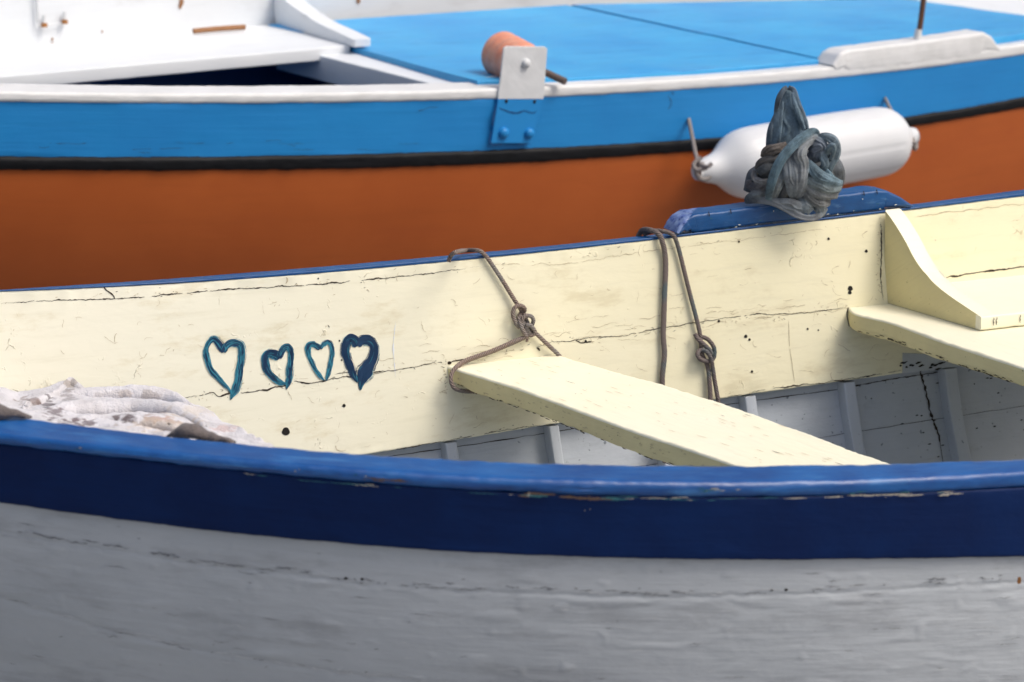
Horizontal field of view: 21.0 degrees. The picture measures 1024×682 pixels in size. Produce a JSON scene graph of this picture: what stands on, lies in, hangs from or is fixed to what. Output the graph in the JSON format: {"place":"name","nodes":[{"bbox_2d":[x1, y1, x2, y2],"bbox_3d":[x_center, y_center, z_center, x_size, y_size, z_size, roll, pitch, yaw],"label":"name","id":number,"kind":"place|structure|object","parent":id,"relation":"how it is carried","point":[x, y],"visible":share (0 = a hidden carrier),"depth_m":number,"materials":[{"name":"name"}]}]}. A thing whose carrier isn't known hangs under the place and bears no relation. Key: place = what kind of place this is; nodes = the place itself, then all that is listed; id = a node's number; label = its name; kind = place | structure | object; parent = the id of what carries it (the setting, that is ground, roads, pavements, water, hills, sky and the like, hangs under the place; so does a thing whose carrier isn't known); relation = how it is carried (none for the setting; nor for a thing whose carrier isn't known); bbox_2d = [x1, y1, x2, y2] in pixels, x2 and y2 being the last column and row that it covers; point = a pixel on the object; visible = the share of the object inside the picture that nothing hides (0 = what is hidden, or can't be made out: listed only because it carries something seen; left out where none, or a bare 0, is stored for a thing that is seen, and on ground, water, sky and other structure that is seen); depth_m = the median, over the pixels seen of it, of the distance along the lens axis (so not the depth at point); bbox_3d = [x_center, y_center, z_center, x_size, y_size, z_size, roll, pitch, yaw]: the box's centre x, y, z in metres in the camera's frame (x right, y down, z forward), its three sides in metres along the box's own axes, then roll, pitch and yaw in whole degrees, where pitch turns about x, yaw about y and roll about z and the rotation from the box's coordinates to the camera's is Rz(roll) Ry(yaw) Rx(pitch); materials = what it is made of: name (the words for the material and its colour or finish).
{"place":"outdoors","nodes":[
{"label":"outdoors","id":0,"kind":"place"},
{"label":"ground","id":1,"kind":"structure","parent":0,"visible":0},
{"bbox_2d":[0,186,1023,681],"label":"rowing boat","id":2,"kind":"object","parent":1,"relation":"on","point":[832,490],"visible":0.99,"depth_m":4.09,"materials":[{"name":"beige paint"}]},
{"bbox_2d":[0,377,273,446],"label":"towel","id":3,"kind":"object","parent":2,"relation":"in","point":[150,410],"visible":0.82,"depth_m":4.47,"materials":[{"name":"white fabric"}]},
{"bbox_2d":[447,248,561,393],"bbox_3d":[-0.040,-0.054,5.298,0.274,0.296,0.121,-11,17,-38],"label":"rope","id":4,"kind":"object","parent":2,"relation":"attached to","point":[524,325],"visible":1,"depth_m":5.30,"materials":[{"name":"fabric"}]},
{"bbox_2d":[636,227,720,462],"bbox_3d":[0.334,-0.002,5.495,0.137,0.458,0.152,-5,14,-20],"label":"rope","id":5,"kind":"object","parent":2,"relation":"hanging from","point":[707,350],"visible":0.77,"depth_m":5.45,"materials":[{"name":"fabric"}]},
{"bbox_2d":[743,86,844,220],"bbox_3d":[0.568,-0.377,5.512,0.205,0.265,0.147,0,13,0],"label":"rope","id":6,"kind":"object","parent":2,"relation":"on","point":[797,170],"visible":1,"depth_m":5.49,"materials":[{"name":"fabric"}]},
{"bbox_2d":[0,0,1023,289],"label":"fishing boat","id":7,"kind":"object","parent":1,"relation":"on","point":[142,140],"visible":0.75,"depth_m":7.29,"materials":[{"name":"orange paint"}]},
{"bbox_2d":[192,24,245,33],"bbox_3d":[-0.840,-0.895,7.916,0.169,0.017,0.012,-9,16,-34],"label":"wooden stick","id":8,"kind":"object","parent":7,"relation":"on","point":[218,28],"visible":1,"depth_m":7.91,"materials":[{"name":"brown wood"}]},
{"bbox_2d":[687,97,919,197],"bbox_3d":[0.801,-0.519,7.536,0.810,0.221,0.210,-8,16,-32],"label":"boat fender","id":9,"kind":"object","parent":7,"relation":"hanging from","point":[876,142],"visible":0.75,"depth_m":7.50,"materials":[{"name":"white plastic"}]}
]}

